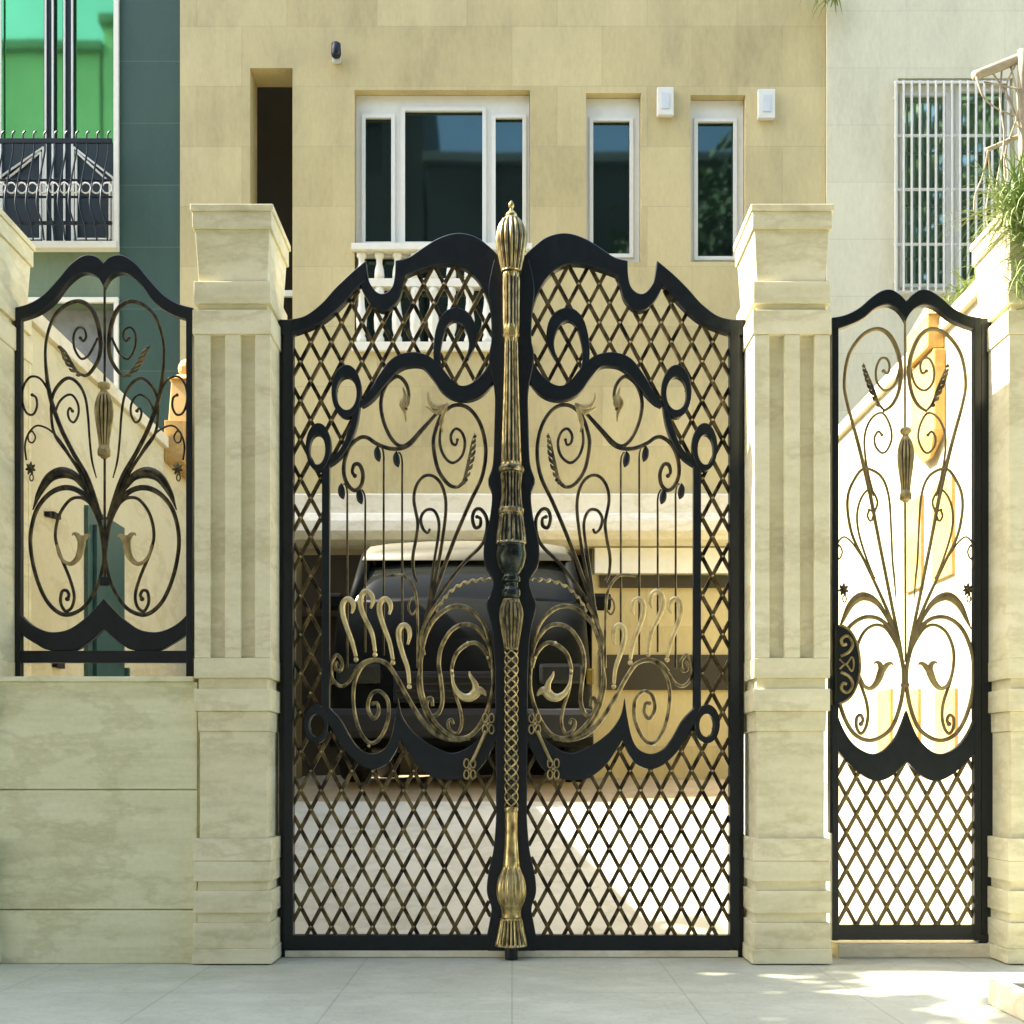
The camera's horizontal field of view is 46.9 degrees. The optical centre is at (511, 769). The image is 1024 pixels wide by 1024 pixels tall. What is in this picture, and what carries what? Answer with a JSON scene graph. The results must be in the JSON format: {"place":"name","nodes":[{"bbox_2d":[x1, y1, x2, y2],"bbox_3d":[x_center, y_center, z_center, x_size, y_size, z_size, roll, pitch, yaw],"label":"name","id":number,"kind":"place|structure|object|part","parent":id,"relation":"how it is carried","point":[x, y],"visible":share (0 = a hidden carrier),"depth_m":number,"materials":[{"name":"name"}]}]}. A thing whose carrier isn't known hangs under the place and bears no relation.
{"place":"outdoors","nodes":[
{"label":"outdoors","id":0,"kind":"place"},
{"bbox_2d":[0,954,1023,1023],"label":"pavement","id":1,"kind":"structure","parent":0,"point":[519,990],"depth_m":4.98,"materials":[{"name":"grey concrete"}]},
{"bbox_2d":[0,208,35,961],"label":"gate pillar","id":2,"kind":"structure","parent":1,"relation":"on","point":[17,247],"depth_m":5.84,"materials":[{"name":"stone"}]},
{"bbox_2d":[0,676,199,962],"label":"garden wall","id":3,"kind":"structure","parent":1,"relation":"on","point":[99,804],"depth_m":5.70,"materials":[{"name":"stone"}]},
{"bbox_2d":[14,255,193,676],"bbox_3d":[-2.055,-1.515,5.890,0.930,2.110,0.093,0,0,0],"label":"fence panel","id":4,"kind":"object","parent":3,"relation":"on","point":[65,646],"visible":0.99,"depth_m":5.88,"materials":[{"name":"black metal"}]},
{"bbox_2d":[190,204,290,963],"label":"gate pillar","id":5,"kind":"structure","parent":1,"relation":"on","point":[243,250],"depth_m":5.66,"materials":[{"name":"stone"}]},
{"bbox_2d":[279,337,285,956],"bbox_3d":[-1.161,-0.657,5.945,0.041,3.185,0.090,0,0,0],"label":"hinge post","id":6,"kind":"object","parent":1,"relation":"on","point":[281,653],"visible":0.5,"depth_m":5.90,"materials":[{"name":"black metal"}]},
{"bbox_2d":[278,200,527,959],"bbox_3d":[-0.544,-0.938,5.837,1.242,3.745,0.186,0,0,0],"label":"gate leaf","id":7,"kind":"object","parent":6,"relation":"attached to","point":[489,271],"visible":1,"depth_m":5.88,"materials":[{"name":"black metal"}]},
{"bbox_2d":[285,950,737,956],"bbox_3d":[-0.003,0.916,5.985,2.255,0.034,0.230,0,0,0],"label":"threshold","id":8,"kind":"object","parent":1,"relation":"on","point":[487,953],"visible":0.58,"depth_m":5.87,"materials":[{"name":"stone"}]},
{"bbox_2d":[737,337,743,956],"bbox_3d":[1.135,-0.657,5.945,0.051,3.185,0.090,0,0,0],"label":"hinge post","id":9,"kind":"object","parent":1,"relation":"on","point":[741,631],"visible":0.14,"depth_m":5.90,"materials":[{"name":"black metal"}]},
{"bbox_2d":[517,233,744,950],"bbox_3d":[0.583,-0.885,5.894,1.154,3.580,0.073,0,0,0],"label":"gate leaf","id":10,"kind":"object","parent":9,"relation":"attached to","point":[546,259],"visible":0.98,"depth_m":5.89,"materials":[{"name":"black metal"}]},
{"bbox_2d":[733,204,833,963],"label":"gate pillar","id":11,"kind":"structure","parent":1,"relation":"on","point":[780,250],"depth_m":5.66,"materials":[{"name":"stone"}]},
{"bbox_2d":[830,940,991,957],"bbox_3d":[2.030,0.899,5.980,0.820,0.068,0.240,0,0,0],"label":"threshold","id":12,"kind":"object","parent":1,"relation":"on","point":[907,949],"visible":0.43,"depth_m":5.86,"materials":[{"name":"stone"}]},
{"bbox_2d":[973,318,992,942],"bbox_3d":[2.368,-0.690,5.936,0.075,3.140,0.097,0,0,0],"label":"hinge post","id":13,"kind":"object","parent":12,"relation":"on","point":[986,780],"visible":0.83,"depth_m":5.90,"materials":[{"name":"black metal"}]},
{"bbox_2d":[827,289,980,940],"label":"side gate","id":14,"kind":"structure","parent":13,"relation":"attached to","point":[901,749],"depth_m":5.89,"materials":[{"name":"black metal"}]},
{"bbox_2d":[970,206,1023,963],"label":"gate pillar","id":15,"kind":"structure","parent":1,"relation":"on","point":[1005,841],"depth_m":5.70,"materials":[{"name":"stone"}]},
{"bbox_2d":[920,123,1023,330],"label":"climbing plant","id":16,"kind":"object","parent":15,"relation":"on","point":[1013,195],"visible":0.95,"depth_m":5.60,"materials":[{"name":"green plant"}]},
{"bbox_2d":[988,979,1023,1020],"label":"kerb planter","id":17,"kind":"object","parent":1,"relation":"on","point":[1006,995],"visible":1,"depth_m":4.56,"materials":[{"name":"stone"}]},
{"bbox_2d":[295,775,852,801],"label":"garage floor","id":18,"kind":"structure","parent":0,"point":[475,790],"depth_m":8.94,"materials":[{"name":"beige concrete"}]},
{"bbox_2d":[320,541,610,781],"bbox_3d":[-0.390,-0.986,10.980,2.440,2.168,4.440,0,0,0],"label":"parked car","id":19,"kind":"object","parent":18,"relation":"on","point":[472,659],"visible":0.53,"depth_m":8.87,"materials":[{"name":"black paint"}]},
{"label":"windows","id":20,"kind":"part","parent":19,"relation":"part of","materials":[{"name":"black glass"}]},
{"bbox_2d":[180,0,824,777],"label":"apartment building","id":21,"kind":"structure","parent":18,"relation":"on","point":[416,120],"depth_m":11.40,"materials":[{"name":"stone"}]},
{"bbox_2d":[331,41,340,63],"bbox_3d":[-1.686,-6.878,11.330,0.096,0.174,0.136,0,0,0],"label":"spotlight","id":22,"kind":"object","parent":21,"relation":"attached to","point":[336,51],"visible":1,"depth_m":11.28,"materials":[{"name":"black metal"}]},
{"bbox_2d":[351,243,531,351],"bbox_3d":[-0.676,-4.553,11.430,1.739,1.029,0.180,0,0,0],"label":"balustrade","id":23,"kind":"object","parent":21,"relation":"attached to","point":[380,283],"visible":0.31,"depth_m":11.38,"materials":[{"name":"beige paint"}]},
{"bbox_2d":[356,96,528,341],"bbox_3d":[-0.674,-5.314,11.511,1.688,2.504,0.078,0,0,0],"label":"window","id":24,"kind":"structure","parent":21,"relation":"in","point":[429,168],"depth_m":11.51,"materials":[{"name":"clear glass"}]},
{"bbox_2d":[586,99,639,261],"bbox_3d":[0.981,-5.724,11.511,0.523,1.625,0.078,0,0,0],"label":"window","id":25,"kind":"structure","parent":21,"relation":"in","point":[612,125],"depth_m":11.51,"materials":[{"name":"clear glass"}]},
{"bbox_2d":[657,87,673,117],"bbox_3d":[1.476,-6.434,11.368,0.159,0.270,0.060,0,0,0],"label":"wall light","id":26,"kind":"object","parent":21,"relation":"attached to","point":[665,102],"visible":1,"depth_m":11.35,"materials":[{"name":"white plastic"}]},
{"bbox_2d":[605,655,727,689],"bbox_3d":[1.551,-0.942,11.384,1.401,0.338,0.027,0,0,0],"label":"strip window","id":27,"kind":"structure","parent":21,"relation":"in","point":[648,675],"depth_m":11.37,"materials":[{"name":"black glass"}]},
{"bbox_2d":[690,101,742,261],"bbox_3d":[1.990,-5.714,11.511,0.523,1.605,0.078,0,0,0],"label":"window","id":28,"kind":"structure","parent":21,"relation":"in","point":[716,127],"depth_m":11.51,"materials":[{"name":"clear glass"}]},
{"bbox_2d":[757,89,774,120],"bbox_3d":[2.449,-6.410,11.368,0.164,0.280,0.060,0,0,0],"label":"wall light","id":29,"kind":"object","parent":21,"relation":"attached to","point":[765,104],"visible":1,"depth_m":11.35,"materials":[{"name":"white plastic"}]},
{"bbox_2d":[800,0,846,20],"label":"trailing plant","id":30,"kind":"object","parent":21,"relation":"hanging from","point":[834,1],"visible":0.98,"depth_m":11.32,"materials":[{"name":"green plant"}]},
{"bbox_2d":[295,802,953,933],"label":"driveway","id":31,"kind":"structure","parent":0,"point":[547,866],"depth_m":7.43,"materials":[{"name":"white concrete"}]},
{"bbox_2d":[27,302,194,675],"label":"boundary wall","id":32,"kind":"structure","parent":31,"relation":"on","point":[48,453],"depth_m":7.17,"materials":[{"name":"stone"}]},
{"bbox_2d":[84,505,129,675],"bbox_3d":[-2.525,-0.375,7.392,0.069,2.420,0.668,0,0,0],"label":"door","id":33,"kind":"structure","parent":32,"relation":"in","point":[93,550],"depth_m":7.25,"materials":[{"name":"teal metal"}]},
{"bbox_2d":[164,359,194,481],"bbox_3d":[-2.467,-2.695,8.988,0.198,0.872,0.614,0,0,0],"label":"lantern post","id":34,"kind":"object","parent":32,"relation":"on","point":[173,453],"visible":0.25,"depth_m":8.77,"materials":[{"name":"stone"}]},
{"bbox_2d":[824,280,978,923],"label":"boundary wall","id":35,"kind":"structure","parent":31,"relation":"on","point":[931,644],"depth_m":7.33,"materials":[{"name":"paint"}]},
{"bbox_2d":[907,308,945,462],"bbox_3d":[2.462,-2.295,6.996,0.124,0.916,0.398,0,0,0],"label":"wall lantern","id":36,"kind":"object","parent":35,"relation":"attached to","point":[931,344],"depth_m":6.90,"materials":[{"name":"amber glass"},{"name":"brass metal"}]},
{"bbox_2d":[907,222,982,333],"bbox_3d":[2.584,-2.732,6.646,0.597,0.456,1.107,0,0,0],"label":"climbing plant","id":37,"kind":"object","parent":35,"relation":"on","point":[960,292],"visible":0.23,"depth_m":6.60,"materials":[{"name":"green plant"}]},
{"bbox_2d":[971,48,1023,224],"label":"pole frame","id":38,"kind":"object","parent":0,"point":[1017,59],"visible":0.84,"depth_m":7.09,"materials":[{"name":"white metal"}]},
{"label":"ground","id":39,"kind":"structure","parent":0,"visible":0},
{"bbox_2d":[0,0,179,431],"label":"green building","id":40,"kind":"structure","parent":39,"relation":"on","point":[83,67],"depth_m":11.44,"materials":[{"name":"tile"}]},
{"bbox_2d":[0,130,112,239],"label":"balcony railing","id":41,"kind":"object","parent":40,"relation":"attached to","point":[64,140],"visible":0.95,"depth_m":11.14,"materials":[{"name":"black metal"}]},
{"bbox_2d":[0,0,112,240],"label":"window","id":42,"kind":"structure","parent":40,"relation":"in","point":[56,56],"depth_m":11.56,"materials":[{"name":"green glass"}]},
{"bbox_2d":[825,0,1023,423],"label":"cream building","id":43,"kind":"structure","parent":39,"relation":"on","point":[911,114],"depth_m":11.37,"materials":[{"name":"beige paint"}]},
{"bbox_2d":[898,85,1006,289],"bbox_3d":[4.275,-5.647,11.501,1.103,2.030,0.078,0,0,0],"label":"window","id":44,"kind":"structure","parent":43,"relation":"in","point":[907,87],"depth_m":11.51,"materials":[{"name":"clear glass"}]}
]}

